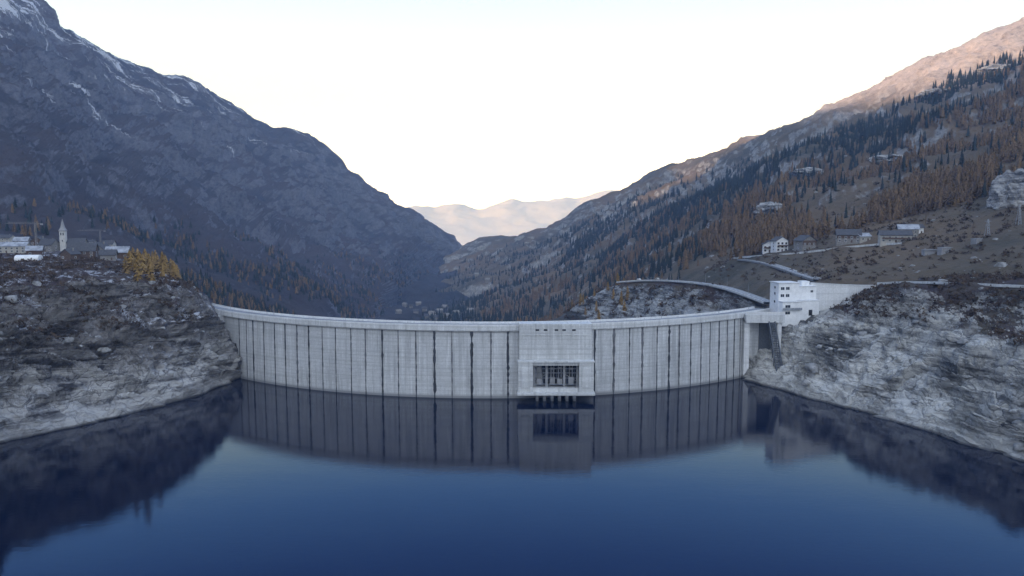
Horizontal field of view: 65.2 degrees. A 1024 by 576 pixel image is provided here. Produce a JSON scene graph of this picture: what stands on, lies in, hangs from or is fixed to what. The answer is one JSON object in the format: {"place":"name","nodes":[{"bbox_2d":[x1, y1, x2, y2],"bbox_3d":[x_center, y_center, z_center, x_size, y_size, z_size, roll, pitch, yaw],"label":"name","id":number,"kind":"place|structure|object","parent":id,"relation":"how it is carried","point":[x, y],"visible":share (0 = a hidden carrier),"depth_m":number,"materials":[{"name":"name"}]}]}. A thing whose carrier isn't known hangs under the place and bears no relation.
{"place":"outdoors","nodes":[
{"label":"outdoors","id":0,"kind":"place"},
{"bbox_2d":[0,251,241,442],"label":"bank","id":1,"kind":"structure","parent":0,"point":[76,385],"depth_m":388.92,"materials":[{"name":"grey stone"}]},
{"bbox_2d":[0,234,15,241],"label":"house","id":2,"kind":"structure","parent":1,"relation":"on","point":[6,238],"depth_m":859.96,"materials":[{"name":"stone"}]},
{"bbox_2d":[0,241,32,252],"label":"house","id":3,"kind":"structure","parent":1,"relation":"on","point":[12,247],"depth_m":672.16,"materials":[{"name":"stone"}]},
{"bbox_2d":[12,236,30,241],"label":"house","id":4,"kind":"structure","parent":1,"relation":"on","point":[22,239],"depth_m":777.62,"materials":[{"name":"stone"}]},
{"bbox_2d":[6,222,42,245],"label":"tower crane","id":5,"kind":"object","parent":1,"relation":"on","point":[34,223],"visible":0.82,"depth_m":692.50,"materials":[{"name":"metal"}]},
{"bbox_2d":[14,255,42,260],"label":"marquee","id":6,"kind":"object","parent":1,"relation":"on","point":[26,257],"visible":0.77,"depth_m":586.90},
{"bbox_2d":[25,245,44,254],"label":"house","id":7,"kind":"structure","parent":1,"relation":"on","point":[34,250],"depth_m":655.88,"materials":[{"name":"stone"}]},
{"bbox_2d":[29,236,45,245],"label":"house","id":8,"kind":"structure","parent":1,"relation":"on","point":[32,242],"depth_m":744.22,"materials":[{"name":"stone"}]},
{"bbox_2d":[37,238,59,251],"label":"house","id":9,"kind":"structure","parent":1,"relation":"on","point":[51,245],"depth_m":691.25,"materials":[{"name":"stone"}]},
{"bbox_2d":[58,248,81,259],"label":"house","id":10,"kind":"structure","parent":1,"relation":"on","point":[69,253],"depth_m":621.97,"materials":[{"name":"stone"}]},
{"bbox_2d":[58,219,87,250],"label":"church","id":11,"kind":"structure","parent":1,"relation":"on","point":[63,239],"depth_m":696.20,"materials":[{"name":"paint"}]},
{"bbox_2d":[66,242,99,258],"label":"house","id":12,"kind":"structure","parent":1,"relation":"on","point":[88,249],"depth_m":637.97,"materials":[{"name":"stone"}]},
{"bbox_2d":[94,242,109,251],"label":"house","id":13,"kind":"structure","parent":1,"relation":"on","point":[102,245],"depth_m":680.84,"materials":[{"name":"stone"}]},
{"bbox_2d":[98,249,117,260],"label":"house","id":14,"kind":"structure","parent":1,"relation":"on","point":[110,254],"depth_m":633.98,"materials":[{"name":"stone"}]},
{"bbox_2d":[101,240,116,245],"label":"house","id":15,"kind":"structure","parent":1,"relation":"on","point":[111,242],"depth_m":966.79,"materials":[{"name":"stone"}]},
{"bbox_2d":[105,246,130,258],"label":"house","id":16,"kind":"structure","parent":1,"relation":"on","point":[122,251],"depth_m":662.21,"materials":[{"name":"stone"}]},
{"bbox_2d":[121,256,130,273],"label":"larch tree","id":17,"kind":"object","parent":1,"relation":"on","point":[125,266],"visible":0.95,"depth_m":427.92,"materials":[{"name":"yellow plant"}]},
{"bbox_2d":[127,252,134,270],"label":"larch tree","id":18,"kind":"object","parent":1,"relation":"on","point":[129,259],"visible":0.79,"depth_m":497.24,"materials":[{"name":"yellow plant"}]},
{"bbox_2d":[132,257,143,281],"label":"larch tree","id":19,"kind":"object","parent":1,"relation":"on","point":[137,275],"visible":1,"depth_m":418.12,"materials":[{"name":"yellow plant"}]},
{"bbox_2d":[139,253,147,273],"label":"larch tree","id":20,"kind":"object","parent":1,"relation":"on","point":[144,267],"visible":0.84,"depth_m":467.74,"materials":[{"name":"yellow plant"}]},
{"bbox_2d":[146,253,153,269],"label":"larch tree","id":21,"kind":"object","parent":1,"relation":"on","point":[148,259],"visible":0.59,"depth_m":480.68,"materials":[{"name":"yellow plant"}]},
{"bbox_2d":[145,262,155,280],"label":"larch tree","id":22,"kind":"object","parent":1,"relation":"on","point":[150,274],"visible":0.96,"depth_m":436.50,"materials":[{"name":"yellow plant"}]},
{"bbox_2d":[155,255,160,268],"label":"larch tree","id":23,"kind":"object","parent":1,"relation":"on","point":[157,259],"visible":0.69,"depth_m":551.42,"materials":[{"name":"yellow plant"}]},
{"bbox_2d":[159,263,166,276],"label":"larch tree","id":24,"kind":"object","parent":1,"relation":"on","point":[162,274],"visible":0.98,"depth_m":455.60,"materials":[{"name":"yellow plant"}]},
{"bbox_2d":[158,251,168,271],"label":"larch tree","id":25,"kind":"object","parent":1,"relation":"on","point":[163,261],"visible":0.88,"depth_m":473.69,"materials":[{"name":"yellow plant"}]},
{"bbox_2d":[165,255,170,274],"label":"larch tree","id":26,"kind":"object","parent":1,"relation":"on","point":[169,270],"visible":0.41,"depth_m":528.70,"materials":[{"name":"yellow plant"}]},
{"bbox_2d":[171,263,178,279],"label":"larch tree","id":27,"kind":"object","parent":1,"relation":"on","point":[174,272],"visible":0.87,"depth_m":475.17,"materials":[{"name":"yellow plant"}]},
{"bbox_2d":[0,0,461,318],"bbox_3d":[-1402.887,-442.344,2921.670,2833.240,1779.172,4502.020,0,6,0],"label":"mountain","id":28,"kind":"structure","parent":0,"point":[86,123],"depth_m":2156.98,"materials":[{"name":"grey stone"}]},
{"bbox_2d":[0,196,436,317],"bbox_3d":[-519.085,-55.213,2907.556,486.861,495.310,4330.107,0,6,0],"label":"distant larch forest","id":29,"kind":"object","parent":28,"relation":"on","point":[24,232],"visible":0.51,"depth_m":1369.01,"materials":[{"name":"brown plant"}]},
{"bbox_2d":[0,197,444,318],"bbox_3d":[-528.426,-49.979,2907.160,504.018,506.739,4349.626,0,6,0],"label":"distant spruce forest","id":30,"kind":"object","parent":28,"relation":"on","point":[158,238],"visible":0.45,"depth_m":1378.29,"materials":[{"name":"green plant"}]},
{"bbox_2d":[374,270,469,320],"bbox_3d":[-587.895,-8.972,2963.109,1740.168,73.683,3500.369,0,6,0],"label":"valley floor","id":31,"kind":"structure","parent":0,"point":[422,289],"depth_m":2444.99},
{"bbox_2d":[395,309,401,313],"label":"village house","id":32,"kind":"structure","parent":31,"relation":"on","point":[398,311],"depth_m":2108.85,"materials":[{"name":"stone"}]},
{"bbox_2d":[0,378,1023,575],"bbox_3d":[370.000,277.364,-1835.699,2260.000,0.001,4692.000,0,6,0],"label":"water","id":33,"kind":"structure","parent":0,"point":[246,477],"depth_m":277.58,"materials":[{"name":"blue liquid"}]},
{"bbox_2d":[212,303,769,397],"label":"arch dam","id":34,"kind":"structure","parent":33,"relation":"in","point":[445,359],"depth_m":424.35,"materials":[{"name":"concrete"}]},
{"bbox_2d":[517,322,594,400],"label":"intake gatehouse","id":35,"kind":"object","parent":34,"relation":"attached to","point":[559,354],"visible":0.95,"depth_m":407.40,"materials":[{"name":"concrete"}]},
{"bbox_2d":[409,190,618,244],"bbox_3d":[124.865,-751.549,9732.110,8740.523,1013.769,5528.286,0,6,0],"label":"distant mountains","id":36,"kind":"structure","parent":0,"point":[463,224],"depth_m":10126.94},
{"bbox_2d":[45,0,1023,208],"label":"sky","id":37,"kind":"structure","parent":0,"point":[476,104],"materials":[{"name":"white"}]},
{"bbox_2d":[551,282,772,325],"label":"rock knoll","id":38,"kind":"structure","parent":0,"point":[726,300],"depth_m":636.75,"materials":[{"name":"grey stone"}]},
{"bbox_2d":[626,286,629,300],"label":"larch tree","id":39,"kind":"object","parent":38,"relation":"on","point":[627,289],"visible":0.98,"depth_m":693.16,"materials":[{"name":"brown plant"}]},
{"bbox_2d":[620,280,769,304],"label":"dam road","id":40,"kind":"structure","parent":0,"point":[766,301],"depth_m":543.53,"materials":[{"name":"grey asphalt"}]},
{"bbox_2d":[616,280,763,303],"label":"retaining wall","id":41,"kind":"structure","parent":40,"relation":"on","point":[752,298],"depth_m":589.99,"materials":[{"name":"concrete"}]},
{"bbox_2d":[425,17,1023,321],"bbox_3d":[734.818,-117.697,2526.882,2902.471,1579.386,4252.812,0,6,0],"label":"mountain","id":42,"kind":"structure","parent":0,"point":[921,74],"depth_m":1398.87,"materials":[{"name":"stone"}]},
{"bbox_2d":[0,175,1023,345],"bbox_3d":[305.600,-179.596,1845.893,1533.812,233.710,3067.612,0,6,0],"label":"scrub","id":43,"kind":"object","parent":42,"relation":"on","point":[18,267],"visible":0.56,"depth_m":460.88,"materials":[{"name":"brown plant"}]},
{"bbox_2d":[0,124,1023,450],"bbox_3d":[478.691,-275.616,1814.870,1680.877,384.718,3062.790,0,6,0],"label":"boulders","id":44,"kind":"object","parent":42,"relation":"on","point":[810,368],"visible":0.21,"depth_m":408.40,"materials":[{"name":"stone"}]},
{"bbox_2d":[407,47,1023,321],"bbox_3d":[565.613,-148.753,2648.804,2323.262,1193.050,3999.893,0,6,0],"label":"spruce forest","id":45,"kind":"object","parent":42,"relation":"on","point":[734,182],"visible":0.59,"depth_m":1490.72,"materials":[{"name":"green plant"}]},
{"bbox_2d":[733,242,737,256],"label":"larch tree","id":46,"kind":"object","parent":42,"relation":"on","point":[735,250],"visible":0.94,"depth_m":767.06,"materials":[{"name":"brown plant"}]},
{"bbox_2d":[737,242,740,256],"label":"larch tree","id":47,"kind":"object","parent":42,"relation":"on","point":[739,249],"visible":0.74,"depth_m":757.06,"materials":[{"name":"brown plant"}]},
{"bbox_2d":[748,238,752,254],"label":"larch tree","id":48,"kind":"object","parent":42,"relation":"on","point":[751,247],"visible":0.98,"depth_m":735.15,"materials":[{"name":"brown plant"}]},
{"bbox_2d":[480,58,1023,321],"bbox_3d":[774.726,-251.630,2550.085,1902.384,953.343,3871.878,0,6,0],"label":"larch forest","id":49,"kind":"object","parent":42,"relation":"on","point":[741,226],"visible":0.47,"depth_m":991.59,"materials":[{"name":"brown plant"}]},
{"bbox_2d":[761,240,770,253],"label":"chalet","id":50,"kind":"object","parent":42,"relation":"on","point":[766,246],"visible":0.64,"depth_m":713.31,"materials":[{"name":"stone"}]},
{"bbox_2d":[753,202,785,214],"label":"rock crag","id":51,"kind":"structure","parent":42,"relation":"on","point":[765,207],"depth_m":964.67,"materials":[{"name":"grey stone"}]},
{"bbox_2d":[770,236,788,252],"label":"chalet","id":52,"kind":"object","parent":42,"relation":"on","point":[779,243],"visible":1,"depth_m":699.71,"materials":[{"name":"paint"}]},
{"bbox_2d":[787,227,793,244],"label":"larch tree","id":53,"kind":"object","parent":42,"relation":"on","point":[789,230],"visible":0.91,"depth_m":722.73,"materials":[{"name":"brown plant"}]},
{"bbox_2d":[791,226,795,243],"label":"larch tree","id":54,"kind":"object","parent":42,"relation":"on","point":[793,230],"visible":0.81,"depth_m":725.30,"materials":[{"name":"brown plant"}]},
{"bbox_2d":[792,235,817,251],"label":"chalet","id":55,"kind":"object","parent":42,"relation":"on","point":[802,243],"visible":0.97,"depth_m":675.11,"materials":[{"name":"stone"}]},
{"bbox_2d":[791,167,821,175],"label":"rock crag","id":56,"kind":"structure","parent":42,"relation":"on","point":[801,170],"depth_m":1253.60,"materials":[{"name":"grey stone"}]},
{"bbox_2d":[811,222,816,238],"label":"larch tree","id":57,"kind":"object","parent":42,"relation":"on","point":[814,232],"visible":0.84,"depth_m":740.39,"materials":[{"name":"brown plant"}]},
{"bbox_2d":[731,242,901,258],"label":"retaining wall","id":58,"kind":"structure","parent":42,"relation":"on","point":[822,249],"depth_m":656.90,"materials":[{"name":"concrete"}]},
{"bbox_2d":[822,217,827,233],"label":"larch tree","id":59,"kind":"object","parent":42,"relation":"on","point":[824,226],"visible":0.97,"depth_m":752.14,"materials":[{"name":"brown plant"}]},
{"bbox_2d":[830,175,834,187],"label":"spruce tree","id":60,"kind":"object","parent":42,"relation":"on","point":[832,183],"visible":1,"depth_m":940.17,"materials":[{"name":"green plant"}]},
{"bbox_2d":[834,216,840,231],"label":"larch tree","id":61,"kind":"object","parent":42,"relation":"on","point":[837,222],"visible":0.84,"depth_m":748.28,"materials":[{"name":"brown plant"}]},
{"bbox_2d":[838,215,844,228],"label":"larch tree","id":62,"kind":"object","parent":42,"relation":"on","point":[842,221],"visible":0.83,"depth_m":747.08,"materials":[{"name":"brown plant"}]},
{"bbox_2d":[844,202,847,217],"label":"spruce tree","id":63,"kind":"object","parent":42,"relation":"on","point":[845,213],"visible":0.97,"depth_m":842.78,"materials":[{"name":"green plant"}]},
{"bbox_2d":[835,229,861,245],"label":"farmhouse","id":64,"kind":"object","parent":42,"relation":"on","point":[846,236],"visible":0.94,"depth_m":647.03,"materials":[{"name":"stone"}]},
{"bbox_2d":[851,213,858,228],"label":"larch tree","id":65,"kind":"object","parent":42,"relation":"on","point":[855,222],"visible":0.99,"depth_m":701.97,"materials":[{"name":"brown plant"}]},
{"bbox_2d":[860,208,865,225],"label":"larch tree","id":66,"kind":"object","parent":42,"relation":"on","point":[862,219],"visible":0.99,"depth_m":703.29,"materials":[{"name":"brown plant"}]},
{"bbox_2d":[858,233,871,242],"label":"house","id":67,"kind":"structure","parent":42,"relation":"on","point":[864,237],"depth_m":642.94,"materials":[{"name":"white paint"}]},
{"bbox_2d":[870,193,874,205],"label":"larch tree","id":68,"kind":"object","parent":42,"relation":"on","point":[873,199],"visible":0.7,"depth_m":801.92,"materials":[{"name":"brown plant"}]},
{"bbox_2d":[867,154,902,164],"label":"rock crag","id":69,"kind":"structure","parent":42,"relation":"on","point":[881,157],"depth_m":1150.56,"materials":[{"name":"grey stone"}]},
{"bbox_2d":[877,230,912,246],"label":"lodge","id":70,"kind":"structure","parent":42,"relation":"on","point":[888,236],"depth_m":612.46,"materials":[{"name":"stone"}]},
{"bbox_2d":[901,155,906,170],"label":"spruce tree","id":71,"kind":"object","parent":42,"relation":"on","point":[904,166],"visible":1,"depth_m":925.77,"materials":[{"name":"green plant"}]},
{"bbox_2d":[895,224,919,236],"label":"house","id":72,"kind":"structure","parent":42,"relation":"on","point":[915,228],"depth_m":616.43,"materials":[{"name":"metal"}]},
{"bbox_2d":[918,193,922,212],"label":"larch tree","id":73,"kind":"object","parent":42,"relation":"on","point":[920,201],"visible":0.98,"depth_m":692.49,"materials":[{"name":"brown plant"}]},
{"bbox_2d":[919,224,924,233],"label":"hut","id":74,"kind":"object","parent":42,"relation":"on","point":[922,227],"visible":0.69,"depth_m":620.28,"materials":[{"name":"stone"}]},
{"bbox_2d":[920,156,923,171],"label":"spruce tree","id":75,"kind":"object","parent":42,"relation":"on","point":[921,167],"visible":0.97,"depth_m":876.86,"materials":[{"name":"green plant"}]},
{"bbox_2d":[920,195,927,211],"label":"larch tree","id":76,"kind":"object","parent":42,"relation":"on","point":[925,202],"visible":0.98,"depth_m":687.32,"materials":[{"name":"brown plant"}]},
{"bbox_2d":[921,249,936,255],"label":"concrete block","id":77,"kind":"structure","parent":42,"relation":"on","point":[927,251],"depth_m":530.97,"materials":[{"name":"grey concrete"}]},
{"bbox_2d":[915,88,946,98],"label":"rock crag","id":78,"kind":"structure","parent":42,"relation":"on","point":[931,91],"depth_m":1458.79,"materials":[{"name":"grey stone"}]},
{"bbox_2d":[932,192,937,210],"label":"larch tree","id":79,"kind":"object","parent":42,"relation":"on","point":[935,203],"visible":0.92,"depth_m":682.58,"materials":[{"name":"brown plant"}]},
{"bbox_2d":[935,194,942,208],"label":"larch tree","id":80,"kind":"object","parent":42,"relation":"on","point":[938,199],"visible":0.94,"depth_m":678.59,"materials":[{"name":"brown plant"}]},
{"bbox_2d":[942,187,946,202],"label":"larch tree","id":81,"kind":"object","parent":42,"relation":"on","point":[944,193],"visible":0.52,"depth_m":698.67,"materials":[{"name":"brown plant"}]},
{"bbox_2d":[937,247,952,254],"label":"concrete block","id":82,"kind":"structure","parent":42,"relation":"on","point":[942,250],"depth_m":521.31,"materials":[{"name":"grey concrete"}]},
{"bbox_2d":[943,191,949,206],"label":"larch tree","id":83,"kind":"object","parent":42,"relation":"on","point":[946,200],"visible":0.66,"depth_m":684.49,"materials":[{"name":"brown plant"}]},
{"bbox_2d":[946,188,953,205],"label":"larch tree","id":84,"kind":"object","parent":42,"relation":"on","point":[950,196],"visible":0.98,"depth_m":671.44,"materials":[{"name":"brown plant"}]},
{"bbox_2d":[958,148,962,164],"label":"spruce tree","id":85,"kind":"object","parent":42,"relation":"on","point":[961,155],"visible":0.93,"depth_m":832.63,"materials":[{"name":"green plant"}]},
{"bbox_2d":[968,180,975,198],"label":"larch tree","id":86,"kind":"object","parent":42,"relation":"on","point":[971,185],"visible":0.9,"depth_m":662.79,"materials":[{"name":"brown plant"}]},
{"bbox_2d":[971,135,977,150],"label":"spruce tree","id":87,"kind":"object","parent":42,"relation":"on","point":[974,146],"visible":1,"depth_m":871.80,"materials":[{"name":"green plant"}]},
{"bbox_2d":[973,179,977,195],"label":"larch tree","id":88,"kind":"object","parent":42,"relation":"on","point":[975,183],"visible":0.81,"depth_m":668.26,"materials":[{"name":"brown plant"}]},
{"bbox_2d":[970,238,982,244],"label":"concrete block","id":89,"kind":"structure","parent":42,"relation":"on","point":[975,240],"depth_m":525.24,"materials":[{"name":"grey concrete"}]},
{"bbox_2d":[976,178,981,197],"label":"larch tree","id":90,"kind":"object","parent":42,"relation":"on","point":[979,189],"visible":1,"depth_m":661.27,"materials":[{"name":"brown plant"}]},
{"bbox_2d":[981,180,986,196],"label":"spruce tree","id":91,"kind":"object","parent":42,"relation":"on","point":[984,188],"visible":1,"depth_m":657.03,"materials":[{"name":"green plant"}]},
{"bbox_2d":[984,219,989,235],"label":"lattice pylon","id":92,"kind":"object","parent":42,"relation":"on","point":[987,228],"visible":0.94,"depth_m":539.38,"materials":[{"name":"metal"}]},
{"bbox_2d":[987,173,992,187],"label":"larch tree","id":93,"kind":"object","parent":42,"relation":"on","point":[991,178],"visible":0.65,"depth_m":671.99,"materials":[{"name":"brown plant"}]},
{"bbox_2d":[989,162,994,176],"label":"larch tree","id":94,"kind":"object","parent":42,"relation":"on","point":[991,167],"visible":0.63,"depth_m":714.57,"materials":[{"name":"brown plant"}]},
{"bbox_2d":[974,64,1010,75],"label":"rock crag","id":95,"kind":"structure","parent":42,"relation":"on","point":[993,67],"depth_m":1461.64,"materials":[{"name":"grey stone"}]},
{"bbox_2d":[993,160,997,175],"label":"larch tree","id":96,"kind":"object","parent":42,"relation":"on","point":[996,168],"visible":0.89,"depth_m":717.81,"materials":[{"name":"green plant"}]},
{"bbox_2d":[997,161,1003,175],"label":"spruce tree","id":97,"kind":"object","parent":42,"relation":"on","point":[1000,170],"visible":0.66,"depth_m":707.29,"materials":[{"name":"green plant"}]},
{"bbox_2d":[1000,148,1004,163],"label":"larch tree","id":98,"kind":"object","parent":42,"relation":"on","point":[1002,156],"visible":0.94,"depth_m":767.75,"materials":[{"name":"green plant"}]},
{"bbox_2d":[985,168,1023,209],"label":"rock crag","id":99,"kind":"structure","parent":42,"relation":"on","point":[1006,188],"depth_m":614.16,"materials":[{"name":"grey stone"}]},
{"bbox_2d":[1009,145,1014,162],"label":"larch tree","id":100,"kind":"object","parent":42,"relation":"on","point":[1012,154],"visible":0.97,"depth_m":757.46,"materials":[{"name":"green plant"}]},
{"bbox_2d":[1010,110,1013,124],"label":"spruce tree","id":101,"kind":"object","parent":42,"relation":"on","point":[1011,120],"visible":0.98,"depth_m":1072.57,"materials":[{"name":"green plant"}]},
{"bbox_2d":[1015,205,1021,224],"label":"lattice pylon","id":102,"kind":"object","parent":42,"relation":"on","point":[1019,208],"visible":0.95,"depth_m":555.47,"materials":[{"name":"metal"}]},
{"bbox_2d":[737,259,818,281],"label":"access road","id":103,"kind":"structure","parent":0,"point":[792,272],"depth_m":631.20,"materials":[{"name":"grey asphalt"}]},
{"bbox_2d":[741,274,1023,461],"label":"bank","id":104,"kind":"structure","parent":0,"point":[887,379],"depth_m":387.33,"materials":[{"name":"grey stone"}]},
{"bbox_2d":[742,312,784,374],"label":"spillway intake","id":105,"kind":"object","parent":104,"relation":"on","point":[756,329],"visible":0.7,"depth_m":461.22,"materials":[{"name":"concrete"}]},
{"bbox_2d":[768,321,782,371],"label":"inclined stairway","id":106,"kind":"object","parent":104,"relation":"on","point":[777,352],"visible":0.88,"depth_m":452.22,"materials":[{"name":"paint"}]},
{"bbox_2d":[769,280,819,325],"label":"control building","id":107,"kind":"structure","parent":104,"relation":"on","point":[796,302],"depth_m":467.90,"materials":[{"name":"white concrete"}]},
{"bbox_2d":[810,282,875,310],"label":"retaining wall","id":108,"kind":"structure","parent":104,"relation":"on","point":[828,295],"depth_m":478.01,"materials":[{"name":"white concrete"}]},
{"bbox_2d":[877,281,1023,287],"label":"retaining wall","id":109,"kind":"structure","parent":104,"relation":"on","point":[992,285],"depth_m":442.63,"materials":[{"name":"concrete"}]}
]}

